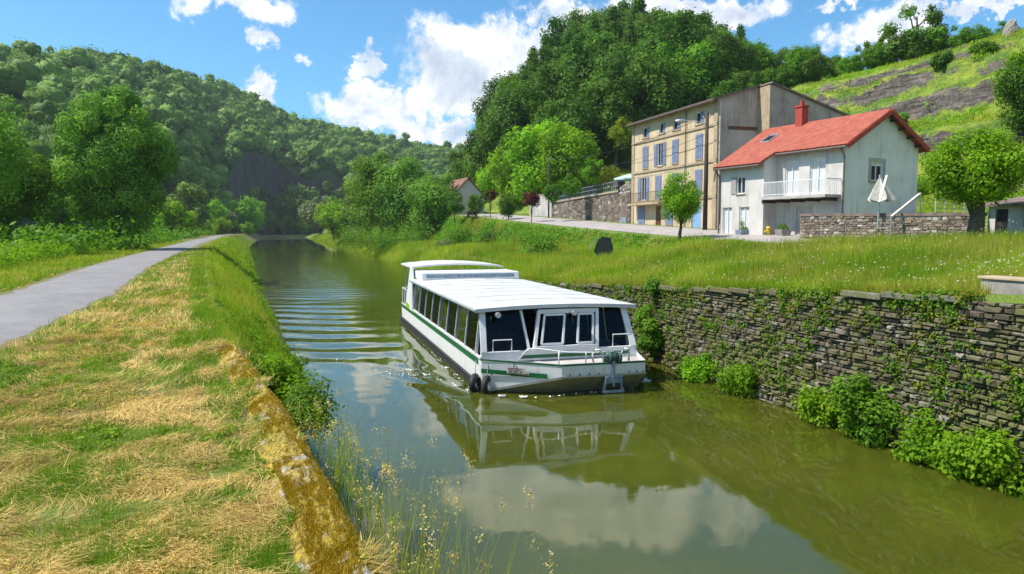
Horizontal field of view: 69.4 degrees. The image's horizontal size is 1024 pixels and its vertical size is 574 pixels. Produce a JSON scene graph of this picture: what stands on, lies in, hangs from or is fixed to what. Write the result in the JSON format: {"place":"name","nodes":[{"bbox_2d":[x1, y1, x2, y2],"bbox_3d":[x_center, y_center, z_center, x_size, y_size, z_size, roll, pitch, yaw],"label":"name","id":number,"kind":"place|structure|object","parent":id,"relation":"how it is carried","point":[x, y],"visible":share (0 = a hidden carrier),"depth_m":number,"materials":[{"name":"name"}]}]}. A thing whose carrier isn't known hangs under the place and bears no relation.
{"place":"outdoors","nodes":[
{"label":"outdoors","id":0,"kind":"place"},
{"bbox_2d":[0,240,185,288],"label":"verge grass","id":1,"kind":"structure","parent":0,"point":[104,253],"depth_m":36.75,"materials":[{"name":"green plant"}]},
{"bbox_2d":[0,234,230,344],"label":"path","id":2,"kind":"structure","parent":0,"point":[26,311],"depth_m":20.05,"materials":[{"name":"grey asphalt"}]},
{"bbox_2d":[10,113,398,234],"bbox_3d":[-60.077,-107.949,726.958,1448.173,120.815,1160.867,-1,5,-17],"label":"hill","id":3,"kind":"structure","parent":0,"point":[256,168],"depth_m":511.07,"materials":[{"name":"green plant"}]},
{"bbox_2d":[0,36,468,232],"bbox_3d":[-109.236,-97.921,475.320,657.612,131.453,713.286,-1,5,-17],"label":"forest","id":4,"kind":"object","parent":3,"relation":"on","point":[44,87],"visible":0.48,"depth_m":453.07,"materials":[{"name":"green plant"}]},
{"bbox_2d":[0,213,1023,573],"bbox_3d":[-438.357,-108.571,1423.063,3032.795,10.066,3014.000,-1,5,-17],"label":"ground","id":5,"kind":"structure","parent":0,"point":[1018,299],"depth_m":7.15,"materials":[{"name":"green plant"}]},
{"bbox_2d":[0,89,44,219],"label":"broadleaf tree","id":6,"kind":"object","parent":5,"relation":"on","point":[6,143],"visible":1,"depth_m":48.61,"materials":[{"name":"green plant"}]},
{"bbox_2d":[0,136,64,242],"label":"broadleaf tree","id":7,"kind":"object","parent":5,"relation":"on","point":[40,188],"visible":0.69,"depth_m":59.59,"materials":[{"name":"green plant"}]},
{"bbox_2d":[33,178,83,232],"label":"broadleaf tree","id":8,"kind":"object","parent":5,"relation":"on","point":[62,217],"visible":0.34,"depth_m":94.16,"materials":[{"name":"green plant"}]},
{"bbox_2d":[0,236,157,267],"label":"tall weeds","id":9,"kind":"object","parent":5,"relation":"on","point":[23,251],"visible":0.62,"depth_m":40.52,"materials":[{"name":"green plant"}]},
{"bbox_2d":[0,215,216,251],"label":"undergrowth","id":10,"kind":"object","parent":5,"relation":"on","point":[64,235],"visible":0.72,"depth_m":60.79,"materials":[{"name":"green plant"}]},
{"bbox_2d":[49,84,182,246],"bbox_3d":[-34.207,-10.146,63.414,10.402,14.410,10.284,2,5,20],"label":"broadleaf tree","id":11,"kind":"object","parent":5,"relation":"on","point":[134,158],"visible":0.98,"depth_m":61.96,"materials":[{"name":"green plant"}]},
{"bbox_2d":[0,316,274,505],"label":"clover","id":12,"kind":"object","parent":5,"relation":"on","point":[214,438],"visible":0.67,"depth_m":6.25,"materials":[{"name":"green plant"}]},
{"bbox_2d":[152,197,189,234],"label":"valley tree","id":13,"kind":"object","parent":5,"relation":"on","point":[174,216],"visible":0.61,"depth_m":148.98,"materials":[{"name":"green plant"}]},
{"bbox_2d":[165,180,214,228],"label":"valley tree","id":14,"kind":"object","parent":5,"relation":"on","point":[198,193],"visible":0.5,"depth_m":228.09,"materials":[{"name":"green plant"}]},
{"bbox_2d":[0,250,403,573],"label":"straw","id":15,"kind":"object","parent":5,"relation":"on","point":[257,508],"visible":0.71,"depth_m":5.38,"materials":[{"name":"yellow plant"}]},
{"bbox_2d":[206,234,265,290],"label":"bank weeds","id":16,"kind":"object","parent":5,"relation":"on","point":[251,274],"visible":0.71,"depth_m":79.63,"materials":[{"name":"green plant"}]},
{"bbox_2d":[183,236,291,370],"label":"tall grass","id":17,"kind":"structure","parent":5,"relation":"on","point":[226,294],"depth_m":26.09,"materials":[{"name":"green plant"}]},
{"bbox_2d":[227,194,265,232],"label":"valley tree","id":18,"kind":"object","parent":5,"relation":"on","point":[244,210],"visible":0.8,"depth_m":353.32,"materials":[{"name":"green plant"}]},
{"bbox_2d":[200,253,311,388],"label":"bank weeds","id":19,"kind":"object","parent":5,"relation":"on","point":[272,315],"visible":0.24,"depth_m":31.78,"materials":[{"name":"green plant"}]},
{"bbox_2d":[212,296,308,443],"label":"bank weeds","id":20,"kind":"object","parent":5,"relation":"on","point":[229,315],"visible":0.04,"depth_m":17.50,"materials":[{"name":"green plant"}]},
{"bbox_2d":[247,344,333,407],"bbox_3d":[-4.297,1.770,14.011,1.987,1.316,1.581,2,5,23],"label":"bank bush","id":21,"kind":"object","parent":5,"relation":"on","point":[283,377],"visible":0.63,"depth_m":13.76,"materials":[{"name":"green plant"}]},
{"bbox_2d":[215,342,372,573],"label":"mossy wall","id":22,"kind":"structure","parent":5,"relation":"on","point":[322,528],"depth_m":4.59,"materials":[{"name":"stone"}]},
{"bbox_2d":[274,184,319,231],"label":"valley tree","id":23,"kind":"object","parent":5,"relation":"on","point":[290,204],"visible":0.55,"depth_m":505.55,"materials":[{"name":"green plant"}]},
{"bbox_2d":[279,369,344,444],"bbox_3d":[-3.056,1.780,10.802,1.219,0.987,1.556,0,4,3],"label":"bank bush","id":24,"kind":"object","parent":5,"relation":"on","point":[305,407],"visible":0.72,"depth_m":10.71,"materials":[{"name":"green plant"}]},
{"bbox_2d":[298,194,334,233],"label":"valley tree","id":25,"kind":"object","parent":5,"relation":"on","point":[308,208],"visible":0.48,"depth_m":375.51,"materials":[{"name":"green plant"}]},
{"bbox_2d":[315,205,349,239],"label":"valley tree","id":26,"kind":"object","parent":5,"relation":"on","point":[332,223],"visible":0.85,"depth_m":227.16,"materials":[{"name":"green plant"}]},
{"bbox_2d":[337,222,387,255],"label":"bank bush","id":27,"kind":"object","parent":5,"relation":"on","point":[356,233],"visible":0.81,"depth_m":130.79,"materials":[{"name":"green plant"}]},
{"bbox_2d":[340,149,407,240],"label":"canal tree","id":28,"kind":"object","parent":5,"relation":"on","point":[365,175],"visible":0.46,"depth_m":136.13,"materials":[{"name":"green plant"}]},
{"bbox_2d":[367,220,413,251],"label":"bank bush","id":29,"kind":"object","parent":5,"relation":"on","point":[383,240],"visible":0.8,"depth_m":126.49,"materials":[{"name":"green plant"}]},
{"bbox_2d":[370,153,441,240],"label":"canal tree","id":30,"kind":"object","parent":5,"relation":"on","point":[394,203],"visible":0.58,"depth_m":132.29,"materials":[{"name":"green plant"}]},
{"bbox_2d":[284,390,540,573],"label":"reed grass","id":31,"kind":"structure","parent":5,"relation":"on","point":[337,490],"depth_m":5.77,"materials":[{"name":"green plant"}]},
{"bbox_2d":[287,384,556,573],"bbox_3d":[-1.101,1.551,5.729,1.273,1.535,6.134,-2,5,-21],"label":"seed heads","id":32,"kind":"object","parent":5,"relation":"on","point":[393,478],"visible":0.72,"depth_m":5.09,"materials":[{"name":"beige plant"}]},
{"bbox_2d":[402,172,459,236],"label":"canal tree","id":33,"kind":"object","parent":5,"relation":"on","point":[427,198],"visible":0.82,"depth_m":125.15,"materials":[{"name":"green plant"}]},
{"bbox_2d":[439,177,487,214],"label":"white cottage","id":34,"kind":"structure","parent":5,"relation":"on","point":[466,187],"depth_m":127.18,"materials":[{"name":"white paint"}]},
{"bbox_2d":[485,144,524,204],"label":"bright tree","id":35,"kind":"object","parent":5,"relation":"on","point":[502,183],"visible":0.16,"depth_m":125.42,"materials":[{"name":"green plant"}]},
{"bbox_2d":[311,211,707,278],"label":"bank grass","id":36,"kind":"structure","parent":5,"relation":"on","point":[478,250],"depth_m":73.09,"materials":[{"name":"green plant"}]},
{"bbox_2d":[511,225,565,254],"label":"bank bush","id":37,"kind":"object","parent":5,"relation":"on","point":[547,245],"visible":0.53,"depth_m":61.15,"materials":[{"name":"green plant"}]},
{"bbox_2d":[501,116,584,202],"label":"bright tree","id":38,"kind":"object","parent":5,"relation":"on","point":[524,141],"visible":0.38,"depth_m":107.80,"materials":[{"name":"green plant"}]},
{"bbox_2d":[535,122,601,198],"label":"bright tree","id":39,"kind":"object","parent":5,"relation":"on","point":[577,143],"visible":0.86,"depth_m":102.09,"materials":[{"name":"green plant"}]},
{"bbox_2d":[426,219,734,250],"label":"embankment dry growth","id":40,"kind":"object","parent":5,"relation":"on","point":[518,239],"visible":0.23,"depth_m":78.53,"materials":[{"name":"yellow plant"}]},
{"bbox_2d":[433,217,744,255],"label":"embankment weeds","id":41,"kind":"object","parent":5,"relation":"on","point":[542,227],"visible":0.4,"depth_m":77.22,"materials":[{"name":"green plant"}]},
{"bbox_2d":[552,180,630,222],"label":"terrace wall","id":42,"kind":"structure","parent":5,"relation":"on","point":[611,207],"depth_m":79.61,"materials":[{"name":"stone"}]},
{"bbox_2d":[578,156,605,187],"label":"garden bush","id":43,"kind":"object","parent":42,"relation":"on","point":[589,169],"visible":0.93,"depth_m":79.09,"materials":[{"name":"green plant"}]},
{"bbox_2d":[633,275,665,358],"bbox_3d":[5.019,1.063,26.725,1.412,3.024,1.873,-1,5,-17],"label":"waterside bush","id":44,"kind":"object","parent":5,"relation":"on","point":[651,341],"visible":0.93,"depth_m":26.35,"materials":[{"name":"green plant"}]},
{"bbox_2d":[656,171,704,241],"bbox_3d":[11.299,-5.357,49.630,3.107,4.896,3.242,-1,5,-17],"label":"round tree","id":45,"kind":"object","parent":5,"relation":"on","point":[678,203],"visible":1,"depth_m":49.08,"materials":[{"name":"green plant"}]},
{"bbox_2d":[675,113,710,229],"bbox_3d":[13.940,-8.579,57.198,2.696,9.500,0.795,2,5,24],"label":"utility pole","id":46,"kind":"object","parent":5,"relation":"on","point":[705,190],"visible":0.94,"depth_m":56.70,"materials":[{"name":"brown wood"}]},
{"bbox_2d":[670,349,721,383],"bbox_3d":[5.925,2.547,23.488,1.480,1.184,1.731,-1,5,-17],"label":"waterside bush","id":47,"kind":"object","parent":5,"relation":"on","point":[689,369],"visible":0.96,"depth_m":23.20,"materials":[{"name":"green plant"}]},
{"bbox_2d":[625,81,848,228],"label":"cream house","id":48,"kind":"structure","parent":5,"relation":"on","point":[738,119],"depth_m":59.55,"materials":[{"name":"white paint"}]},
{"bbox_2d":[713,362,760,398],"bbox_3d":[6.602,2.733,21.441,1.334,1.271,1.447,-4,6,-41],"label":"waterside bush","id":49,"kind":"object","parent":5,"relation":"on","point":[736,381],"visible":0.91,"depth_m":21.19,"materials":[{"name":"green plant"}]},
{"bbox_2d":[495,226,1023,290],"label":"meadow grass","id":50,"kind":"structure","parent":5,"relation":"on","point":[717,256],"depth_m":27.68,"materials":[{"name":"green plant"}]},
{"bbox_2d":[528,280,1023,487],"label":"canal wall","id":51,"kind":"structure","parent":5,"relation":"on","point":[848,351],"depth_m":17.01,"materials":[{"name":"stone"}]},
{"bbox_2d":[519,274,999,295],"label":"wall top grass","id":52,"kind":"structure","parent":51,"relation":"on","point":[857,286],"depth_m":18.21,"materials":[{"name":"green plant"}]},
{"bbox_2d":[519,277,1023,425],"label":"wall ivy","id":53,"kind":"object","parent":51,"relation":"attached to","point":[907,302],"depth_m":18.05,"materials":[{"name":"green plant"}]},
{"bbox_2d":[545,227,1023,285],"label":"meadow flowers","id":54,"kind":"object","parent":5,"relation":"on","point":[863,264],"visible":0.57,"depth_m":24.17,"materials":[{"name":"green plant"}]},
{"bbox_2d":[790,379,847,427],"bbox_3d":[7.747,2.980,18.389,1.469,1.458,1.608,3,5,34],"label":"waterside bush","id":55,"kind":"object","parent":5,"relation":"on","point":[815,405],"visible":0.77,"depth_m":17.96,"materials":[{"name":"green plant"}]},
{"bbox_2d":[713,101,966,234],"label":"red roofed house","id":56,"kind":"structure","parent":5,"relation":"on","point":[787,175],"depth_m":46.78,"materials":[{"name":"white paint"}]},
{"bbox_2d":[810,157,825,193],"bbox_3d":[19.088,-6.917,46.062,0.080,2.200,1.200,-2,5,-26],"label":"window","id":57,"kind":"structure","parent":56,"relation":"in","point":[818,165],"depth_m":46.09,"materials":[{"name":"white glass"}]},
{"bbox_2d":[822,370,909,448],"bbox_3d":[8.129,2.767,16.795,1.804,1.880,2.025,-4,6,-41],"label":"waterside bush","id":58,"kind":"object","parent":5,"relation":"on","point":[881,417],"visible":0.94,"depth_m":16.46,"materials":[{"name":"green plant"}]},
{"bbox_2d":[799,213,986,239],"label":"garden wall","id":59,"kind":"structure","parent":5,"relation":"on","point":[821,225],"depth_m":38.08,"materials":[{"name":"stone"}]},
{"bbox_2d":[889,396,969,480],"bbox_3d":[8.715,3.116,14.939,1.473,1.706,1.935,-1,5,-17],"label":"waterside bush","id":60,"kind":"object","parent":5,"relation":"on","point":[926,440],"visible":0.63,"depth_m":14.98,"materials":[{"name":"green plant"}]},
{"bbox_2d":[921,122,1023,238],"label":"round tree","id":61,"kind":"object","parent":5,"relation":"on","point":[987,172],"visible":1,"depth_m":29.43,"materials":[{"name":"green plant"}]},
{"bbox_2d":[931,416,1023,498],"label":"waterside bush","id":62,"kind":"object","parent":5,"relation":"on","point":[985,458],"visible":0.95,"depth_m":13.62,"materials":[{"name":"green plant"}]},
{"bbox_2d":[977,275,1023,294],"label":"parapet","id":63,"kind":"structure","parent":5,"relation":"on","point":[1014,285],"depth_m":14.39,"materials":[{"name":"concrete"}]},
{"bbox_2d":[985,196,1023,235],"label":"garage","id":64,"kind":"structure","parent":5,"relation":"on","point":[1004,215],"depth_m":32.16,"materials":[{"name":"grey paint"}]},
{"bbox_2d":[0,0,1023,147],"label":"sky","id":65,"kind":"structure","parent":0,"point":[416,67],"materials":[{"name":"blue"}]},
{"bbox_2d":[249,237,1023,573],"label":"water","id":66,"kind":"structure","parent":0,"point":[665,469],"depth_m":14.53,"materials":[{"name":"green liquid"}]},
{"bbox_2d":[400,260,645,393],"bbox_3d":[-0.919,1.063,30.592,5.205,3.570,19.889,-1,5,-16],"label":"tour boat","id":67,"kind":"object","parent":66,"relation":"on","point":[460,321],"visible":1,"depth_m":22.80,"materials":[{"name":"metal"}]},
{"bbox_2d":[455,214,824,242],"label":"road","id":68,"kind":"structure","parent":0,"point":[659,230],"depth_m":62.74,"materials":[{"name":"grey asphalt"}]},
{"bbox_2d":[474,27,1023,230],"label":"hill","id":69,"kind":"structure","parent":0,"point":[959,97],"depth_m":74.64,"materials":[{"name":"green plant"}]},
{"bbox_2d":[447,149,468,179],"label":"hillside tree","id":70,"kind":"object","parent":69,"relation":"on","point":[454,157],"visible":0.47,"depth_m":163.33,"materials":[{"name":"green plant"}]},
{"bbox_2d":[460,126,497,190],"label":"hillside tree","id":71,"kind":"object","parent":69,"relation":"on","point":[475,157],"visible":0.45,"depth_m":146.26,"materials":[{"name":"green plant"}]},
{"bbox_2d":[470,90,495,132],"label":"hillside tree","id":72,"kind":"object","parent":69,"relation":"on","point":[481,112],"visible":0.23,"depth_m":170.08,"materials":[{"name":"green plant"}]},
{"bbox_2d":[472,117,504,165],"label":"hillside tree","id":73,"kind":"object","parent":69,"relation":"on","point":[486,140],"visible":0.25,"depth_m":138.48,"materials":[{"name":"green plant"}]},
{"bbox_2d":[482,70,518,108],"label":"hillside tree","id":74,"kind":"object","parent":69,"relation":"on","point":[494,89],"visible":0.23,"depth_m":165.28,"materials":[{"name":"green plant"}]},
{"bbox_2d":[479,79,539,147],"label":"hillside tree","id":75,"kind":"object","parent":69,"relation":"on","point":[498,115],"visible":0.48,"depth_m":133.53,"materials":[{"name":"green plant"}]},
{"bbox_2d":[499,92,527,160],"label":"hillside tree","id":76,"kind":"object","parent":69,"relation":"on","point":[515,121],"visible":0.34,"depth_m":130.44,"materials":[{"name":"green plant"}]},
{"bbox_2d":[516,44,556,77],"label":"hillside tree","id":77,"kind":"object","parent":69,"relation":"on","point":[545,55],"visible":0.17,"depth_m":159.50,"materials":[{"name":"green plant"}]},
{"bbox_2d":[526,96,577,127],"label":"hillside tree","id":78,"kind":"object","parent":69,"relation":"on","point":[561,104],"visible":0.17,"depth_m":123.79,"materials":[{"name":"green plant"}]},
{"bbox_2d":[527,60,582,124],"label":"hillside tree","id":79,"kind":"object","parent":69,"relation":"on","point":[560,86],"visible":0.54,"depth_m":128.01,"materials":[{"name":"green plant"}]},
{"bbox_2d":[539,13,581,59],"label":"hillside tree","id":80,"kind":"object","parent":69,"relation":"on","point":[558,30],"visible":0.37,"depth_m":163.58,"materials":[{"name":"green plant"}]},
{"bbox_2d":[563,34,588,92],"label":"hillside tree","id":81,"kind":"object","parent":69,"relation":"on","point":[574,61],"visible":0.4,"depth_m":134.59,"materials":[{"name":"green plant"}]},
{"bbox_2d":[566,98,590,169],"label":"hillside tree","id":82,"kind":"object","parent":69,"relation":"on","point":[576,121],"visible":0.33,"depth_m":114.50,"materials":[{"name":"green plant"}]},
{"bbox_2d":[554,79,627,170],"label":"hillside tree","id":83,"kind":"object","parent":69,"relation":"on","point":[590,114],"visible":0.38,"depth_m":120.97,"materials":[{"name":"green plant"}]},
{"bbox_2d":[566,30,630,98],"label":"hillside tree","id":84,"kind":"object","parent":69,"relation":"on","point":[603,45],"visible":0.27,"depth_m":132.99,"materials":[{"name":"green plant"}]},
{"bbox_2d":[600,3,623,41],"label":"hillside tree","id":85,"kind":"object","parent":69,"relation":"on","point":[612,25],"visible":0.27,"depth_m":150.82,"materials":[{"name":"green plant"}]},
{"bbox_2d":[596,54,637,176],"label":"hillside tree","id":86,"kind":"object","parent":69,"relation":"on","point":[617,91],"visible":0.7,"depth_m":117.54,"materials":[{"name":"green plant"}]},
{"bbox_2d":[607,116,632,149],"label":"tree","id":87,"kind":"object","parent":69,"relation":"on","point":[618,130],"visible":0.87,"depth_m":90.59,"materials":[{"name":"green plant"}]},
{"bbox_2d":[588,41,654,121],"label":"hillside tree","id":88,"kind":"object","parent":69,"relation":"on","point":[625,53],"visible":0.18,"depth_m":125.94,"materials":[{"name":"green plant"}]},
{"bbox_2d":[623,6,672,47],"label":"hillside tree","id":89,"kind":"object","parent":69,"relation":"on","point":[639,25],"visible":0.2,"depth_m":144.25,"materials":[{"name":"green plant"}]},
{"bbox_2d":[622,47,694,122],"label":"hillside tree","id":90,"kind":"object","parent":69,"relation":"on","point":[656,86],"visible":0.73,"depth_m":119.92,"materials":[{"name":"green plant"}]},
{"bbox_2d":[633,7,708,66],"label":"hillside tree","id":91,"kind":"object","parent":69,"relation":"on","point":[684,38],"visible":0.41,"depth_m":130.95,"materials":[{"name":"green plant"}]},
{"bbox_2d":[651,39,724,112],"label":"hillside tree","id":92,"kind":"object","parent":69,"relation":"on","point":[689,73],"visible":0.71,"depth_m":122.91,"materials":[{"name":"green plant"}]},
{"bbox_2d":[694,27,747,89],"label":"hillside tree","id":93,"kind":"object","parent":69,"relation":"on","point":[728,60],"visible":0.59,"depth_m":124.66,"materials":[{"name":"green plant"}]},
{"bbox_2d":[723,41,759,76],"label":"hillside tree","id":94,"kind":"object","parent":69,"relation":"on","point":[749,54],"visible":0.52,"depth_m":127.30,"materials":[{"name":"green plant"}]},
{"bbox_2d":[740,38,775,73],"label":"hillside tree","id":95,"kind":"object","parent":69,"relation":"on","point":[762,58],"visible":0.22,"depth_m":131.82,"materials":[{"name":"green plant"}]},
{"bbox_2d":[776,64,803,88],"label":"hillside tree","id":96,"kind":"object","parent":69,"relation":"on","point":[790,72],"visible":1,"depth_m":107.36,"materials":[{"name":"green plant"}]},
{"bbox_2d":[783,41,821,83],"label":"hillside tree","id":97,"kind":"object","parent":69,"relation":"on","point":[798,54],"visible":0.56,"depth_m":108.69,"materials":[{"name":"green plant"}]},
{"bbox_2d":[800,53,833,81],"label":"hillside tree","id":98,"kind":"object","parent":69,"relation":"on","point":[823,67],"visible":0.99,"depth_m":107.02,"materials":[{"name":"green plant"}]},
{"bbox_2d":[835,54,865,74],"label":"hillside tree","id":99,"kind":"object","parent":69,"relation":"on","point":[846,66],"visible":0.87,"depth_m":103.14,"materials":[{"name":"green plant"}]},
{"bbox_2d":[859,44,893,68],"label":"hillside tree","id":100,"kind":"object","parent":69,"relation":"on","point":[877,59],"visible":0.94,"depth_m":100.04,"materials":[{"name":"green plant"}]},
{"bbox_2d":[884,29,922,61],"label":"hillside tree","id":101,"kind":"object","parent":69,"relation":"on","point":[901,50],"visible":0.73,"depth_m":97.83,"materials":[{"name":"green plant"}]},
{"bbox_2d":[790,28,1023,212],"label":"slope weeds","id":102,"kind":"object","parent":69,"relation":"on","point":[971,58],"visible":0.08,"depth_m":68.63,"materials":[{"name":"green plant"}]},
{"bbox_2d":[878,0,950,60],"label":"slender tree","id":103,"kind":"object","parent":69,"relation":"on","point":[933,17],"visible":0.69,"depth_m":96.43,"materials":[{"name":"green plant"}]},
{"bbox_2d":[954,23,994,45],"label":"hillside tree","id":104,"kind":"object","parent":69,"relation":"on","point":[968,34],"visible":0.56,"depth_m":90.96,"materials":[{"name":"green plant"}]},
{"bbox_2d":[989,47,1023,132],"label":"hill tree","id":105,"kind":"object","parent":69,"relation":"on","point":[1012,84],"visible":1,"depth_m":55.59,"materials":[{"name":"green plant"}]},
{"bbox_2d":[868,175,895,228],"bbox_3d":[18.760,-4.345,37.753,1.359,2.750,1.435,-1,5,-17],"label":"folded parasol","id":106,"kind":"object","parent":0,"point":[881,191],"visible":1,"depth_m":37.57,"materials":[{"name":"fabric"}]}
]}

